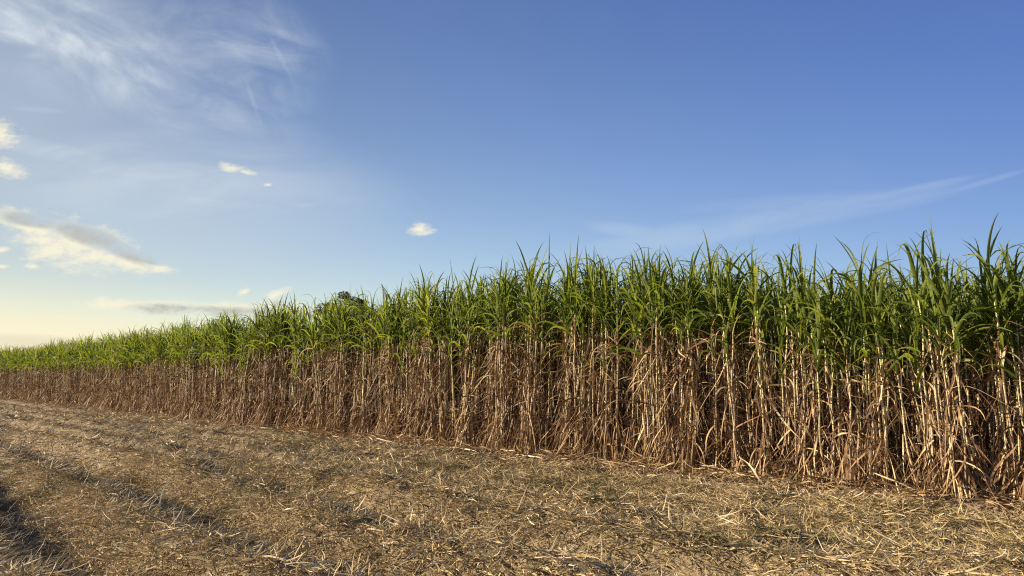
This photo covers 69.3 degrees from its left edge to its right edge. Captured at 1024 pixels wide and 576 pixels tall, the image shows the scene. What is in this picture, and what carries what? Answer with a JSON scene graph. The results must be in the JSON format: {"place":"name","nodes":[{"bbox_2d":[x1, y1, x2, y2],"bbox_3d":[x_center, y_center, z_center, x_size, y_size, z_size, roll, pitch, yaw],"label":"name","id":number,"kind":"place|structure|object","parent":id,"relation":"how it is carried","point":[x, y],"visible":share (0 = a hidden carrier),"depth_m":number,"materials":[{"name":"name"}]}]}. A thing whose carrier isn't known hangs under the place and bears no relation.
{"place":"outdoors","nodes":[
{"label":"outdoors","id":0,"kind":"place"},
{"bbox_2d":[0,379,1023,575],"bbox_3d":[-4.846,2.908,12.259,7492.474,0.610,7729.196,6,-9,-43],"label":"ground","id":1,"kind":"structure","parent":0,"point":[75,447],"depth_m":7.68,"materials":[{"name":"beige plant"}]},
{"bbox_2d":[56,342,77,404],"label":"sugarcane plant","id":2,"kind":"object","parent":1,"relation":"on","point":[67,400],"visible":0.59,"depth_m":42.84,"materials":[{"name":"plant"}]},
{"bbox_2d":[67,329,94,406],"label":"sugarcane plant","id":3,"kind":"object","parent":1,"relation":"on","point":[82,372],"visible":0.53,"depth_m":40.86,"materials":[{"name":"plant"}]},
{"bbox_2d":[79,338,106,406],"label":"sugarcane plant","id":4,"kind":"object","parent":1,"relation":"on","point":[92,403],"visible":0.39,"depth_m":39.40,"materials":[{"name":"plant"}]},
{"bbox_2d":[87,332,113,407],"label":"sugarcane plant","id":5,"kind":"object","parent":1,"relation":"on","point":[101,379],"visible":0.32,"depth_m":38.22,"materials":[{"name":"plant"}]},
{"bbox_2d":[104,328,135,411],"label":"sugarcane plant","id":6,"kind":"object","parent":1,"relation":"on","point":[123,380],"visible":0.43,"depth_m":35.23,"materials":[{"name":"plant"}]},
{"bbox_2d":[112,331,141,410],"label":"sugarcane plant","id":7,"kind":"object","parent":1,"relation":"on","point":[129,384],"visible":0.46,"depth_m":34.42,"materials":[{"name":"plant"}]},
{"bbox_2d":[118,326,149,412],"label":"sugarcane plant","id":8,"kind":"object","parent":1,"relation":"on","point":[134,345],"visible":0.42,"depth_m":34.04,"materials":[{"name":"plant"}]},
{"bbox_2d":[126,330,157,412],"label":"sugarcane plant","id":9,"kind":"object","parent":1,"relation":"on","point":[147,399],"visible":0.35,"depth_m":33.01,"materials":[{"name":"plant"}]},
{"bbox_2d":[127,328,158,413],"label":"sugarcane plant","id":10,"kind":"object","parent":1,"relation":"on","point":[141,389],"visible":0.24,"depth_m":33.24,"materials":[{"name":"plant"}]},
{"bbox_2d":[134,328,171,414],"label":"sugarcane plant","id":11,"kind":"object","parent":1,"relation":"on","point":[150,357],"visible":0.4,"depth_m":32.49,"materials":[{"name":"plant"}]},
{"bbox_2d":[137,326,170,412],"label":"sugarcane plant","id":12,"kind":"object","parent":1,"relation":"on","point":[155,391],"visible":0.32,"depth_m":31.83,"materials":[{"name":"plant"}]},
{"bbox_2d":[140,319,177,414],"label":"sugarcane plant","id":13,"kind":"object","parent":1,"relation":"on","point":[160,342],"visible":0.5,"depth_m":31.38,"materials":[{"name":"plant"}]},
{"bbox_2d":[149,324,186,416],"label":"sugarcane plant","id":14,"kind":"object","parent":1,"relation":"on","point":[175,375],"visible":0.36,"depth_m":30.48,"materials":[{"name":"plant"}]},
{"bbox_2d":[153,320,186,412],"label":"sugarcane plant","id":15,"kind":"object","parent":1,"relation":"on","point":[172,362],"visible":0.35,"depth_m":30.78,"materials":[{"name":"plant"}]},
{"bbox_2d":[162,313,198,416],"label":"sugarcane plant","id":16,"kind":"object","parent":1,"relation":"on","point":[182,335],"visible":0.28,"depth_m":29.77,"materials":[{"name":"plant"}]},
{"bbox_2d":[169,314,204,418],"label":"sugarcane plant","id":17,"kind":"object","parent":1,"relation":"on","point":[182,347],"visible":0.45,"depth_m":29.20,"materials":[{"name":"plant"}]},
{"bbox_2d":[165,324,209,419],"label":"sugarcane plant","id":18,"kind":"object","parent":1,"relation":"on","point":[187,408],"visible":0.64,"depth_m":28.69,"materials":[{"name":"plant"}]},
{"bbox_2d":[178,313,224,418],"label":"sugarcane plant","id":19,"kind":"object","parent":1,"relation":"on","point":[192,398],"visible":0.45,"depth_m":28.48,"materials":[{"name":"plant"}]},
{"bbox_2d":[183,320,222,419],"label":"sugarcane plant","id":20,"kind":"object","parent":1,"relation":"on","point":[206,408],"visible":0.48,"depth_m":27.75,"materials":[{"name":"plant"}]},
{"bbox_2d":[187,319,221,417],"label":"sugarcane plant","id":21,"kind":"object","parent":1,"relation":"on","point":[200,360],"visible":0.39,"depth_m":28.22,"materials":[{"name":"plant"}]},
{"bbox_2d":[190,314,228,420],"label":"sugarcane plant","id":22,"kind":"object","parent":1,"relation":"on","point":[215,351],"visible":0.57,"depth_m":27.34,"materials":[{"name":"plant"}]},
{"bbox_2d":[196,305,243,420],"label":"sugarcane plant","id":23,"kind":"object","parent":1,"relation":"on","point":[216,401],"visible":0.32,"depth_m":27.11,"materials":[{"name":"plant"}]},
{"bbox_2d":[206,308,236,422],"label":"sugarcane plant","id":24,"kind":"object","parent":1,"relation":"on","point":[222,369],"visible":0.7,"depth_m":26.24,"materials":[{"name":"plant"}]},
{"bbox_2d":[210,307,249,423],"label":"sugarcane plant","id":25,"kind":"object","parent":1,"relation":"on","point":[237,345],"visible":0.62,"depth_m":26.01,"materials":[{"name":"plant"}]},
{"bbox_2d":[223,313,260,423],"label":"sugarcane plant","id":26,"kind":"object","parent":1,"relation":"on","point":[242,362],"visible":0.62,"depth_m":25.45,"materials":[{"name":"plant"}]},
{"bbox_2d":[223,315,268,424],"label":"sugarcane plant","id":27,"kind":"object","parent":1,"relation":"on","point":[249,387],"visible":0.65,"depth_m":25.04,"materials":[{"name":"plant"}]},
{"bbox_2d":[233,299,274,425],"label":"sugarcane plant","id":28,"kind":"object","parent":1,"relation":"on","point":[255,380],"visible":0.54,"depth_m":24.89,"materials":[{"name":"plant"}]},
{"bbox_2d":[243,303,277,424],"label":"sugarcane plant","id":29,"kind":"object","parent":1,"relation":"on","point":[259,370],"visible":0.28,"depth_m":24.73,"materials":[{"name":"plant"}]},
{"bbox_2d":[243,304,290,426],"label":"sugarcane plant","id":30,"kind":"object","parent":1,"relation":"on","point":[262,413],"visible":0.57,"depth_m":23.92,"materials":[{"name":"plant"}]},
{"bbox_2d":[247,293,293,427],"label":"sugarcane plant","id":31,"kind":"object","parent":1,"relation":"on","point":[269,400],"visible":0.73,"depth_m":23.82,"materials":[{"name":"plant"}]},
{"bbox_2d":[255,294,303,428],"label":"sugarcane plant","id":32,"kind":"object","parent":1,"relation":"on","point":[282,360],"visible":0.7,"depth_m":23.56,"materials":[{"name":"plant"}]},
{"bbox_2d":[272,294,314,427],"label":"sugarcane plant","id":33,"kind":"object","parent":1,"relation":"on","point":[293,335],"visible":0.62,"depth_m":23.14,"materials":[{"name":"plant"}]},
{"bbox_2d":[285,306,323,428],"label":"sugarcane plant","id":34,"kind":"object","parent":1,"relation":"on","point":[303,375],"visible":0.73,"depth_m":22.84,"materials":[{"name":"plant"}]},
{"bbox_2d":[289,294,335,432],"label":"sugarcane plant","id":35,"kind":"object","parent":1,"relation":"on","point":[312,328],"visible":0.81,"depth_m":21.61,"materials":[{"name":"plant"}]},
{"bbox_2d":[291,294,342,429],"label":"sugarcane plant","id":36,"kind":"object","parent":1,"relation":"on","point":[311,410],"visible":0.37,"depth_m":22.42,"materials":[{"name":"plant"}]},
{"bbox_2d":[305,293,352,427],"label":"sugarcane plant","id":37,"kind":"object","parent":1,"relation":"on","point":[323,314],"visible":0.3,"depth_m":22.21,"materials":[{"name":"plant"}]},
{"bbox_2d":[307,291,364,432],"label":"sugarcane plant","id":38,"kind":"object","parent":1,"relation":"on","point":[335,308],"visible":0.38,"depth_m":21.35,"materials":[{"name":"plant"}]},
{"bbox_2d":[310,292,368,434],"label":"sugarcane plant","id":39,"kind":"object","parent":1,"relation":"on","point":[342,326],"visible":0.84,"depth_m":20.82,"materials":[{"name":"plant"}]},
{"bbox_2d":[331,298,378,434],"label":"sugarcane plant","id":40,"kind":"object","parent":1,"relation":"on","point":[352,426],"visible":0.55,"depth_m":20.53,"materials":[{"name":"plant"}]},
{"bbox_2d":[334,285,385,436],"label":"sugarcane plant","id":41,"kind":"object","parent":1,"relation":"on","point":[365,409],"visible":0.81,"depth_m":20.15,"materials":[{"name":"plant"}]},
{"bbox_2d":[346,284,394,434],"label":"sugarcane plant","id":42,"kind":"object","parent":1,"relation":"on","point":[373,335],"visible":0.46,"depth_m":19.99,"materials":[{"name":"plant"}]},
{"bbox_2d":[360,287,414,436],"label":"sugarcane plant","id":43,"kind":"object","parent":1,"relation":"on","point":[391,366],"visible":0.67,"depth_m":19.40,"materials":[{"name":"plant"}]},
{"bbox_2d":[366,278,420,437],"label":"sugarcane plant","id":44,"kind":"object","parent":1,"relation":"on","point":[397,393],"visible":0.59,"depth_m":19.20,"materials":[{"name":"plant"}]},
{"bbox_2d":[387,280,437,439],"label":"sugarcane plant","id":45,"kind":"object","parent":1,"relation":"on","point":[402,340],"visible":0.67,"depth_m":18.91,"materials":[{"name":"plant"}]},
{"bbox_2d":[386,264,452,440],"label":"sugarcane plant","id":46,"kind":"object","parent":1,"relation":"on","point":[419,415],"visible":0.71,"depth_m":18.53,"materials":[{"name":"plant"}]},
{"bbox_2d":[400,276,462,444],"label":"sugarcane plant","id":47,"kind":"object","parent":1,"relation":"on","point":[430,342],"visible":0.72,"depth_m":18.23,"materials":[{"name":"plant"}]},
{"bbox_2d":[413,273,471,443],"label":"sugarcane plant","id":48,"kind":"object","parent":1,"relation":"on","point":[443,411],"visible":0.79,"depth_m":17.94,"materials":[{"name":"plant"}]},
{"bbox_2d":[414,261,488,443],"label":"sugarcane plant","id":49,"kind":"object","parent":1,"relation":"on","point":[451,341],"visible":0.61,"depth_m":17.40,"materials":[{"name":"plant"}]},
{"bbox_2d":[432,278,475,436],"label":"sugarcane plant","id":50,"kind":"object","parent":1,"relation":"on","point":[455,367],"visible":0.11,"depth_m":19.66,"materials":[{"name":"plant"}]},
{"bbox_2d":[436,281,482,437],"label":"sugarcane plant","id":51,"kind":"object","parent":1,"relation":"on","point":[458,385],"visible":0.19,"depth_m":19.12,"materials":[{"name":"plant"}]},
{"bbox_2d":[434,258,494,446],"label":"sugarcane plant","id":52,"kind":"object","parent":1,"relation":"on","point":[465,415],"visible":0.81,"depth_m":17.09,"materials":[{"name":"plant"}]},
{"bbox_2d":[455,274,496,440],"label":"sugarcane plant","id":53,"kind":"object","parent":1,"relation":"on","point":[477,413],"visible":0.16,"depth_m":18.89,"materials":[{"name":"plant"}]},
{"bbox_2d":[458,270,523,447],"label":"sugarcane plant","id":54,"kind":"object","parent":1,"relation":"on","point":[483,423],"visible":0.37,"depth_m":16.71,"materials":[{"name":"plant"}]},
{"bbox_2d":[469,274,526,446],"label":"sugarcane plant","id":55,"kind":"object","parent":1,"relation":"on","point":[489,343],"visible":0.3,"depth_m":16.62,"materials":[{"name":"plant"}]},
{"bbox_2d":[467,256,540,452],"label":"sugarcane plant","id":56,"kind":"object","parent":1,"relation":"on","point":[505,426],"visible":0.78,"depth_m":15.97,"materials":[{"name":"plant"}]},
{"bbox_2d":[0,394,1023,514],"bbox_3d":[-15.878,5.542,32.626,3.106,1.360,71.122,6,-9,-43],"label":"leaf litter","id":57,"kind":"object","parent":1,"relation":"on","point":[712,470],"visible":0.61,"depth_m":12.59,"materials":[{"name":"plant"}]},
{"bbox_2d":[484,264,542,444],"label":"sugarcane plant","id":58,"kind":"object","parent":1,"relation":"on","point":[523,340],"visible":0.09,"depth_m":17.99,"materials":[{"name":"plant"}]},
{"bbox_2d":[10,256,1022,462],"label":"standing sugarcane","id":59,"kind":"object","parent":1,"relation":"on","point":[961,367],"depth_m":17.37,"materials":[{"name":"plant"}]},
{"bbox_2d":[17,401,1023,518],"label":"soil clods","id":60,"kind":"object","parent":1,"relation":"on","point":[706,477],"visible":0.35,"depth_m":11.76,"materials":[{"name":"brown soil"}]},
{"bbox_2d":[493,273,562,445],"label":"sugarcane plant","id":61,"kind":"object","parent":1,"relation":"on","point":[518,367],"visible":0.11,"depth_m":17.52,"materials":[{"name":"plant"}]},
{"bbox_2d":[496,240,561,453],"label":"sugarcane plant","id":62,"kind":"object","parent":1,"relation":"on","point":[525,428],"visible":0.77,"depth_m":15.50,"materials":[{"name":"plant"}]},
{"bbox_2d":[505,234,565,455],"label":"sugarcane plant","id":63,"kind":"object","parent":1,"relation":"on","point":[549,334],"visible":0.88,"depth_m":15.31,"materials":[{"name":"plant"}]},
{"bbox_2d":[509,282,575,446],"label":"sugarcane plant","id":64,"kind":"object","parent":1,"relation":"on","point":[541,410],"visible":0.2,"depth_m":16.97,"materials":[{"name":"plant"}]},
{"bbox_2d":[523,264,597,448],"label":"sugarcane plant","id":65,"kind":"object","parent":1,"relation":"on","point":[557,365],"visible":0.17,"depth_m":16.42,"materials":[{"name":"plant"}]},
{"bbox_2d":[531,244,603,454],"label":"sugarcane plant","id":66,"kind":"object","parent":1,"relation":"on","point":[567,315],"visible":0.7,"depth_m":14.91,"materials":[{"name":"plant"}]},
{"bbox_2d":[544,236,629,457],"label":"sugarcane plant","id":67,"kind":"object","parent":1,"relation":"on","point":[583,342],"visible":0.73,"depth_m":14.59,"materials":[{"name":"plant"}]},
{"bbox_2d":[560,263,620,448],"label":"sugarcane plant","id":68,"kind":"object","parent":1,"relation":"on","point":[588,374],"visible":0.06,"depth_m":16.16,"materials":[{"name":"plant"}]},
{"bbox_2d":[559,251,640,461],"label":"sugarcane plant","id":69,"kind":"object","parent":1,"relation":"on","point":[605,431],"visible":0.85,"depth_m":14.25,"materials":[{"name":"plant"}]},
{"bbox_2d":[572,270,645,452],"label":"sugarcane plant","id":70,"kind":"object","parent":1,"relation":"on","point":[622,380],"visible":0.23,"depth_m":15.51,"materials":[{"name":"plant"}]},
{"bbox_2d":[589,247,675,461],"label":"sugarcane plant","id":71,"kind":"object","parent":1,"relation":"on","point":[634,422],"visible":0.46,"depth_m":13.83,"materials":[{"name":"plant"}]},
{"bbox_2d":[604,250,669,454],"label":"sugarcane plant","id":72,"kind":"object","parent":1,"relation":"on","point":[626,344],"visible":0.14,"depth_m":15.31,"materials":[{"name":"plant"}]},
{"bbox_2d":[602,245,683,465],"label":"sugarcane plant","id":73,"kind":"object","parent":1,"relation":"on","point":[632,306],"visible":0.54,"depth_m":13.57,"materials":[{"name":"plant"}]},
{"bbox_2d":[611,246,712,470],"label":"sugarcane plant","id":74,"kind":"object","parent":1,"relation":"on","point":[660,295],"visible":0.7,"depth_m":12.90,"materials":[{"name":"plant"}]},
{"bbox_2d":[623,250,703,455],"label":"sugarcane plant","id":75,"kind":"object","parent":1,"relation":"on","point":[664,354],"visible":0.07,"depth_m":14.66,"materials":[{"name":"plant"}]},
{"bbox_2d":[639,241,745,472],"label":"sugarcane plant","id":76,"kind":"object","parent":1,"relation":"on","point":[681,320],"visible":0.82,"depth_m":12.55,"materials":[{"name":"plant"}]},
{"bbox_2d":[660,251,725,460],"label":"sugarcane plant","id":77,"kind":"object","parent":1,"relation":"on","point":[702,392],"visible":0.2,"depth_m":14.28,"materials":[{"name":"plant"}]},
{"bbox_2d":[664,230,778,472],"bbox_3d":[3.466,1.038,12.378,1.946,4.171,1.517,2,-7,-19],"label":"sugarcane plant","id":78,"kind":"object","parent":1,"relation":"on","point":[714,410],"visible":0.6,"depth_m":12.35,"materials":[{"name":"plant"}]},
{"bbox_2d":[671,254,780,461],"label":"sugarcane plant","id":79,"kind":"object","parent":1,"relation":"on","point":[707,408],"visible":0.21,"depth_m":14.01,"materials":[{"name":"plant"}]},
{"bbox_2d":[677,256,779,476],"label":"sugarcane plant","id":80,"kind":"object","parent":1,"relation":"on","point":[726,344],"visible":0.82,"depth_m":12.10,"materials":[{"name":"plant"}]},
{"bbox_2d":[693,262,796,465],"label":"sugarcane plant","id":81,"kind":"object","parent":1,"relation":"on","point":[750,350],"visible":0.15,"depth_m":13.23,"materials":[{"name":"plant"}]},
{"bbox_2d":[708,267,785,458],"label":"sugarcane plant","id":82,"kind":"object","parent":1,"relation":"on","point":[753,381],"visible":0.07,"depth_m":14.81,"materials":[{"name":"plant"}]},
{"bbox_2d":[719,261,800,457],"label":"sugarcane plant","id":83,"kind":"object","parent":1,"relation":"on","point":[762,277],"visible":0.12,"depth_m":14.58,"materials":[{"name":"plant"}]},
{"bbox_2d":[708,232,827,484],"bbox_3d":[3.994,1.076,11.726,1.512,3.935,1.638,3,-7,-21],"label":"sugarcane plant","id":84,"kind":"object","parent":1,"relation":"on","point":[767,435],"visible":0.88,"depth_m":11.66,"materials":[{"name":"plant"}]},
{"bbox_2d":[744,264,835,467],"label":"sugarcane plant","id":85,"kind":"object","parent":1,"relation":"on","point":[776,354],"visible":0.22,"depth_m":12.95,"materials":[{"name":"plant"}]},
{"bbox_2d":[753,228,857,484],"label":"sugarcane plant","id":86,"kind":"object","parent":1,"relation":"on","point":[787,312],"visible":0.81,"depth_m":11.23,"materials":[{"name":"plant"}]},
{"bbox_2d":[763,281,872,471],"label":"sugarcane plant","id":87,"kind":"object","parent":1,"relation":"on","point":[823,405],"visible":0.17,"depth_m":12.45,"materials":[{"name":"plant"}]},
{"bbox_2d":[769,244,879,484],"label":"sugarcane plant","id":88,"kind":"object","parent":1,"relation":"on","point":[820,314],"visible":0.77,"depth_m":10.80,"materials":[{"name":"plant"}]},
{"bbox_2d":[801,279,872,462],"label":"sugarcane plant","id":89,"kind":"object","parent":1,"relation":"on","point":[824,410],"visible":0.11,"depth_m":13.79,"materials":[{"name":"plant"}]},
{"bbox_2d":[785,257,901,488],"bbox_3d":[4.799,1.222,10.707,1.616,3.425,1.752,-1,-7,4],"label":"sugarcane plant","id":90,"kind":"object","parent":1,"relation":"on","point":[853,473],"visible":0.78,"depth_m":10.67,"materials":[{"name":"plant"}]},
{"bbox_2d":[795,261,906,476],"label":"sugarcane plant","id":91,"kind":"object","parent":1,"relation":"on","point":[862,366],"visible":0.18,"depth_m":12.00,"materials":[{"name":"plant"}]},
{"bbox_2d":[816,232,948,492],"bbox_3d":[5.022,1.020,10.374,1.618,3.679,1.681,1,-7,-8],"label":"sugarcane plant","id":92,"kind":"object","parent":1,"relation":"on","point":[876,342],"visible":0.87,"depth_m":10.29,"materials":[{"name":"plant"}]},
{"bbox_2d":[823,260,956,477],"bbox_3d":[6.066,1.269,11.685,1.860,3.542,1.800,3,-8,-25],"label":"sugarcane plant","id":93,"kind":"object","parent":1,"relation":"on","point":[896,431],"visible":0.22,"depth_m":11.51,"materials":[{"name":"plant"}]},
{"bbox_2d":[846,267,936,471],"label":"sugarcane plant","id":94,"kind":"object","parent":1,"relation":"on","point":[894,442],"visible":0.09,"depth_m":12.75,"materials":[{"name":"plant"}]},
{"bbox_2d":[833,244,976,492],"bbox_3d":[5.409,1.098,10.084,1.426,3.466,1.543,7,-10,-44],"label":"sugarcane plant","id":95,"kind":"object","parent":1,"relation":"on","point":[905,330],"visible":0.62,"depth_m":10.08,"materials":[{"name":"plant"}]},
{"bbox_2d":[871,258,995,483],"bbox_3d":[6.291,1.199,11.201,1.780,3.580,2.106,-5,-8,34],"label":"sugarcane plant","id":96,"kind":"object","parent":1,"relation":"on","point":[915,410],"visible":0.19,"depth_m":11.17,"materials":[{"name":"plant"}]},
{"bbox_2d":[880,306,1010,472],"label":"sugarcane plant","id":97,"kind":"object","parent":1,"relation":"on","point":[964,401],"visible":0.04,"depth_m":12.38,"materials":[{"name":"plant"}]},
{"bbox_2d":[876,215,1017,508],"bbox_3d":[5.602,0.892,9.665,1.500,3.781,1.811,1,-7,-32],"label":"sugarcane plant","id":98,"kind":"object","parent":1,"relation":"on","point":[942,316],"visible":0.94,"depth_m":9.62,"materials":[{"name":"plant"}]},
{"bbox_2d":[897,258,1022,484],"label":"sugarcane plant","id":99,"kind":"object","parent":1,"relation":"on","point":[991,430],"visible":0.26,"depth_m":10.83,"materials":[{"name":"plant"}]},
{"bbox_2d":[907,273,1023,500],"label":"sugarcane plant","id":100,"kind":"object","parent":1,"relation":"on","point":[977,475],"visible":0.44,"depth_m":9.77,"materials":[{"name":"plant"}]},
{"bbox_2d":[927,267,1017,479],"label":"sugarcane plant","id":101,"kind":"object","parent":1,"relation":"on","point":[989,466],"visible":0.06,"depth_m":11.82,"materials":[{"name":"plant"}]},
{"bbox_2d":[927,212,1023,507],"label":"sugarcane plant","id":102,"kind":"object","parent":1,"relation":"on","point":[1001,297],"visible":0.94,"depth_m":9.40,"materials":[{"name":"plant"}]},
{"bbox_2d":[942,246,1023,481],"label":"sugarcane plant","id":103,"kind":"object","parent":1,"relation":"on","point":[982,319],"visible":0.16,"depth_m":10.52,"materials":[{"name":"plant"}]},
{"bbox_2d":[0,0,1023,378],"label":"sky","id":104,"kind":"structure","parent":0,"point":[169,160],"materials":[{"name":"blue"}]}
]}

